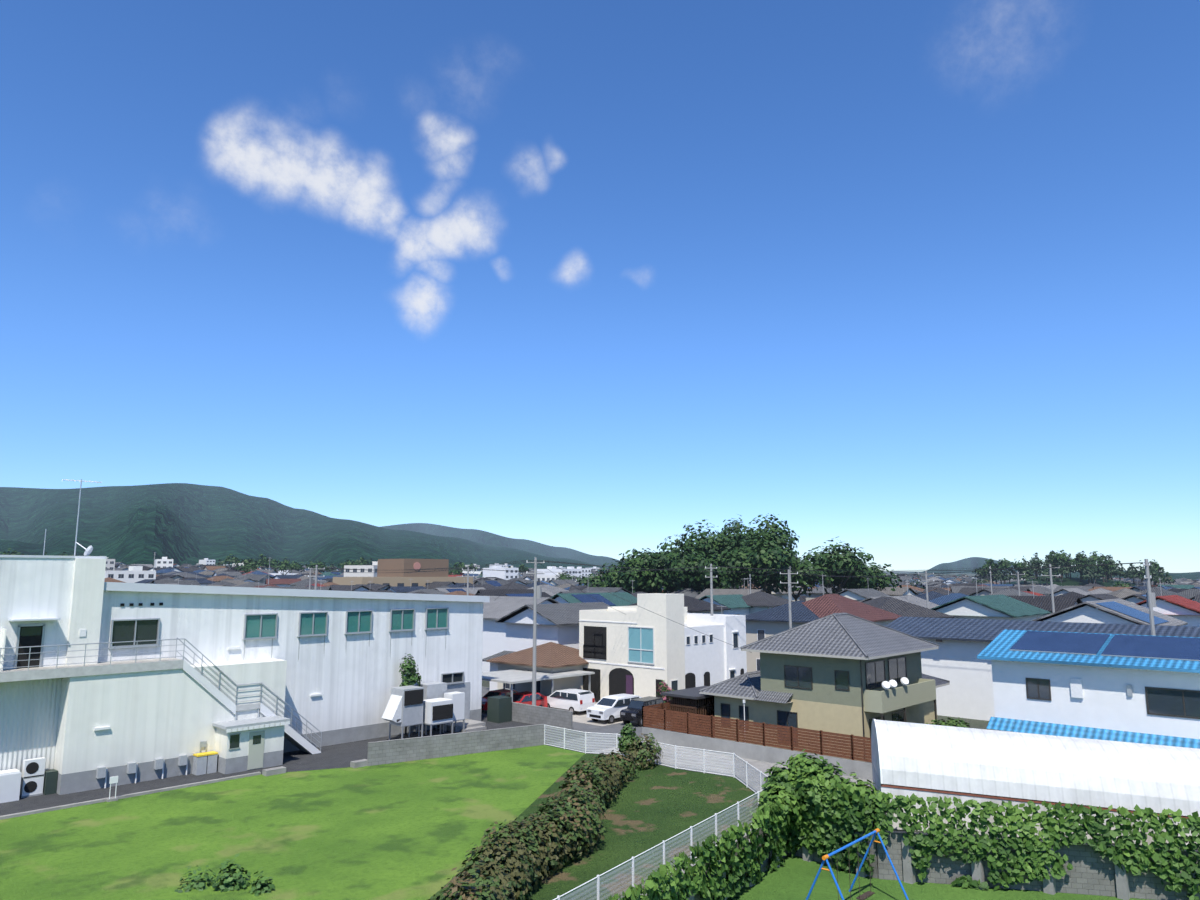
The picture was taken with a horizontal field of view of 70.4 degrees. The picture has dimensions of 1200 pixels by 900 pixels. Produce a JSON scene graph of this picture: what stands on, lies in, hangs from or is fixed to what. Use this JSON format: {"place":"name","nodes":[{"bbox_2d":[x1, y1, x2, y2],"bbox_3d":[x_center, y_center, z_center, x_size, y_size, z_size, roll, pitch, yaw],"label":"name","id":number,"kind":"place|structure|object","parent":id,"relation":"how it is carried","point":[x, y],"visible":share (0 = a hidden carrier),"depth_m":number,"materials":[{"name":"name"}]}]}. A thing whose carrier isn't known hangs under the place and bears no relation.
{"place":"outdoors","nodes":[
{"label":"outdoors","id":0,"kind":"place"},
{"bbox_2d":[0,540,241,565],"bbox_3d":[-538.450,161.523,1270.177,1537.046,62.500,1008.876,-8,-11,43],"label":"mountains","id":1,"kind":"structure","parent":0,"point":[25,548],"depth_m":1090.69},
{"bbox_2d":[0,745,584,899],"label":"lawn","id":2,"kind":"structure","parent":0,"point":[411,830],"depth_m":35.02,"materials":[{"name":"green plant"}]},
{"bbox_2d":[0,715,590,815],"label":"yard pavement","id":3,"kind":"structure","parent":0,"point":[342,755],"depth_m":46.83,"materials":[{"name":"concrete"}]},
{"bbox_2d":[0,772,260,819],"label":"yard kerb","id":4,"kind":"structure","parent":3,"relation":"on","point":[121,797],"depth_m":40.55,"materials":[{"name":"concrete"}]},
{"bbox_2d":[0,682,511,802],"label":"yard equipment","id":5,"kind":"object","parent":3,"relation":"on","point":[437,705],"visible":0.94,"depth_m":54.30,"materials":[{"name":"white metal"}]},
{"bbox_2d":[399,653,421,735],"bbox_3d":[-12.680,16.250,56.631,1.126,5.329,1.839,-8,-11,43],"label":"yard tree","id":6,"kind":"object","parent":3,"relation":"on","point":[410,673],"visible":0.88,"depth_m":56.53,"materials":[{"name":"green plant"}]},
{"bbox_2d":[262,702,572,775],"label":"block wall","id":7,"kind":"structure","parent":3,"relation":"on","point":[419,748],"depth_m":50.58,"materials":[{"name":"concrete"}]},
{"bbox_2d":[0,483,608,569],"bbox_3d":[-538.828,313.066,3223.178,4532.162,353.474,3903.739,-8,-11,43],"label":"mountain ridge","id":8,"kind":"structure","parent":0,"point":[178,523],"depth_m":1977.44,"materials":[{"name":"green plant"}]},
{"bbox_2d":[382,523,624,567],"bbox_3d":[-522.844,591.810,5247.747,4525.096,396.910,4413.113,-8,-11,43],"label":"mountain ridge","id":9,"kind":"structure","parent":0,"point":[487,538],"depth_m":5231.98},
{"bbox_2d":[481,686,657,752],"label":"street","id":10,"kind":"structure","parent":0,"point":[595,741],"depth_m":55.79,"materials":[{"name":"grey asphalt"}]},
{"bbox_2d":[481,689,517,710],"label":"car","id":11,"kind":"object","parent":10,"relation":"on","point":[498,692],"visible":0.22,"depth_m":66.30,"materials":[{"name":"red paint"}]},
{"bbox_2d":[509,691,546,706],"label":"red car","id":12,"kind":"object","parent":10,"relation":"on","point":[524,697],"visible":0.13,"depth_m":65.24,"materials":[{"name":"red paint"}]},
{"bbox_2d":[482,669,594,707],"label":"carport","id":13,"kind":"object","parent":10,"relation":"on","point":[513,676],"visible":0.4,"depth_m":67.53,"materials":[{"name":"silver metal"}]},
{"bbox_2d":[620,696,664,726],"bbox_3d":[3.146,18.717,60.908,1.520,1.672,3.630,-7,-11,40],"label":"black suv","id":14,"kind":"object","parent":10,"relation":"on","point":[632,711],"visible":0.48,"depth_m":60.12,"materials":[{"name":"black paint"}]},
{"bbox_2d":[656,680,674,702],"bbox_3d":[5.136,18.860,64.861,1.555,2.568,1.449,-8,-11,43],"label":"flowering shrub","id":15,"kind":"object","parent":10,"relation":"on","point":[662,686],"visible":0.52,"depth_m":64.69,"materials":[{"name":"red plant"}]},
{"bbox_2d":[553,702,622,725],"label":"drive pavement","id":16,"kind":"structure","parent":0,"point":[580,716],"depth_m":61.88,"materials":[{"name":"concrete"}]},
{"bbox_2d":[547,689,594,714],"bbox_3d":[-2.523,19.475,66.064,4.330,1.672,1.740,-8,-11,43],"label":"white van","id":17,"kind":"object","parent":16,"relation":"on","point":[574,700],"visible":0.77,"depth_m":64.98,"materials":[{"name":"white paint"}]},
{"bbox_2d":[587,694,641,723],"bbox_3d":[1.129,18.914,62.245,1.740,1.672,4.330,-8,-11,43],"label":"white minivan","id":18,"kind":"object","parent":16,"relation":"on","point":[609,708],"visible":0.7,"depth_m":61.24,"materials":[{"name":"white paint"}]},
{"bbox_2d":[430,754,756,899],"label":"grass","id":19,"kind":"structure","parent":0,"point":[655,805],"depth_m":36.29,"materials":[{"name":"green plant"}]},
{"bbox_2d":[428,733,662,899],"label":"hedge bank","id":20,"kind":"structure","parent":19,"relation":"on","point":[513,859],"depth_m":30.66,"materials":[{"name":"green plant"}]},
{"bbox_2d":[617,723,637,756],"bbox_3d":[1.667,16.721,48.726,1.307,2.092,1.156,-5,-10,29],"label":"lane shrub","id":21,"kind":"object","parent":19,"relation":"on","point":[628,734],"visible":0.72,"depth_m":48.50,"materials":[{"name":"green plant"}]},
{"bbox_2d":[544,724,767,899],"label":"field fence","id":22,"kind":"object","parent":19,"relation":"on","point":[632,859],"depth_m":35.40,"materials":[{"name":"white metal"}]},
{"bbox_2d":[0,0,1199,572],"label":"sky","id":23,"kind":"structure","parent":0,"point":[915,284],"materials":[{"name":"blue"}]},
{"bbox_2d":[295,571,1197,899],"bbox_3d":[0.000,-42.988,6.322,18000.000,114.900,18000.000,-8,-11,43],"label":"ground","id":24,"kind":"structure","parent":0,"point":[791,879],"depth_m":33.60,"materials":[{"name":"green plant"}]},
{"bbox_2d":[175,853,274,895],"bbox_3d":[-12.662,14.943,28.952,3.758,2.333,1.544,-1,-8,5],"label":"shrub","id":25,"kind":"object","parent":24,"relation":"on","point":[238,879],"visible":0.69,"depth_m":28.74,"materials":[{"name":"green plant"}]},
{"bbox_2d":[0,479,489,794],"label":"industrial building","id":26,"kind":"structure","parent":24,"relation":"on","point":[102,682],"depth_m":46.30,"materials":[{"name":"white metal"}]},
{"bbox_2d":[333,559,472,586],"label":"commercial building","id":27,"kind":"structure","parent":24,"relation":"on","point":[385,568],"depth_m":283.80,"materials":[{"name":"beige"}]},
{"bbox_2d":[104,557,1199,617],"bbox_3d":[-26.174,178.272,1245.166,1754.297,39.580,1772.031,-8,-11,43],"label":"town houses","id":28,"kind":"structure","parent":24,"relation":"on","point":[205,572],"depth_m":263.75,"materials":[{"name":"beige"}]},
{"bbox_2d":[153,555,1155,705],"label":"utility poles","id":29,"kind":"object","parent":24,"relation":"on","point":[1151,600],"visible":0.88,"depth_m":71.80,"materials":[{"name":"grey concrete"}]},
{"bbox_2d":[579,593,746,701],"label":"modern house","id":30,"kind":"structure","parent":24,"relation":"on","point":[642,652],"depth_m":69.61,"materials":[{"name":"beige paint"}]},
{"bbox_2d":[661,686,714,736],"bbox_3d":[6.865,17.707,57.521,3.000,2.700,5.000,-8,-11,43],"label":"carport","id":31,"kind":"object","parent":24,"relation":"on","point":[691,700],"visible":0.34,"depth_m":56.09,"materials":[{"name":"brown"}]},
{"bbox_2d":[578,513,901,600],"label":"trees","id":32,"kind":"object","parent":24,"relation":"on","point":[749,548],"visible":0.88,"depth_m":188.82,"materials":[{"name":"green plant"}]},
{"bbox_2d":[642,702,872,780],"bbox_3d":[17.172,16.521,47.565,30.950,2.150,9.550,-8,-11,43],"label":"wood fence","id":33,"kind":"object","parent":24,"relation":"on","point":[662,731],"visible":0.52,"depth_m":48.91,"materials":[{"name":"wood"}]},
{"bbox_2d":[415,574,1199,695],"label":"town houses","id":34,"kind":"structure","parent":24,"relation":"on","point":[507,632],"depth_m":85.58,"materials":[{"name":"white"}]},
{"bbox_2d":[806,828,908,899],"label":"swing set","id":35,"kind":"object","parent":24,"relation":"on","point":[865,895],"visible":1,"depth_m":31.54,"materials":[{"name":"blue metal"}]},
{"bbox_2d":[606,749,1199,899],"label":"ivy wall","id":36,"kind":"structure","parent":24,"relation":"on","point":[801,791],"depth_m":33.52,"materials":[{"name":"green plant"}]},
{"bbox_2d":[640,817,1199,899],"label":"retaining wall","id":37,"kind":"structure","parent":24,"relation":"on","point":[1090,873],"depth_m":33.44,"materials":[{"name":"concrete"}]},
{"bbox_2d":[926,717,969,727],"bbox_3d":[20.436,16.742,50.200,2.833,1.959,8.305,-7,-11,39],"label":"garden shrub","id":38,"kind":"object","parent":24,"relation":"on","point":[952,722],"visible":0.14,"depth_m":50.80,"materials":[{"name":"green plant"}]},
{"bbox_2d":[871,719,1199,848],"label":"building","id":39,"kind":"structure","parent":24,"relation":"on","point":[925,761],"depth_m":35.04,"materials":[{"name":"white paint"}]},
{"bbox_2d":[977,629,1199,748],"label":"blue roof building","id":40,"kind":"structure","parent":24,"relation":"on","point":[1143,689],"depth_m":41.12,"materials":[{"name":"white paint"}]},
{"bbox_2d":[699,612,949,761],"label":"house","id":41,"kind":"structure","parent":0,"point":[845,673],"depth_m":51.79,"materials":[{"name":"grey tile"}]},
{"bbox_2d":[589,741,1140,844],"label":"road","id":42,"kind":"structure","parent":0,"point":[692,760],"depth_m":47.78,"materials":[{"name":"grey asphalt"}]},
{"bbox_2d":[909,557,1041,574],"bbox_3d":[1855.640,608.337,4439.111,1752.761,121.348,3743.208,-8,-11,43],"label":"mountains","id":43,"kind":"structure","parent":0,"point":[971,563],"depth_m":4132.78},
{"bbox_2d":[886,616,1199,720],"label":"house","id":44,"kind":"structure","parent":0,"point":[967,692],"depth_m":63.50,"materials":[{"name":"white paint"}]},
{"bbox_2d":[1002,577,1152,587],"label":"wooded hill","id":45,"kind":"structure","parent":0,"point":[1072,581],"depth_m":543.49,"materials":[{"name":"plant"}]},
{"bbox_2d":[972,550,1175,586],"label":"forest tree","id":46,"kind":"object","parent":45,"relation":"on","point":[1056,559],"visible":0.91,"depth_m":545.31,"materials":[{"name":"green plant"}]},
{"bbox_2d":[1052,570,1199,579],"bbox_3d":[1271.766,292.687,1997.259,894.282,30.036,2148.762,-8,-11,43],"label":"hills","id":47,"kind":"structure","parent":0,"point":[1193,575],"depth_m":1863.12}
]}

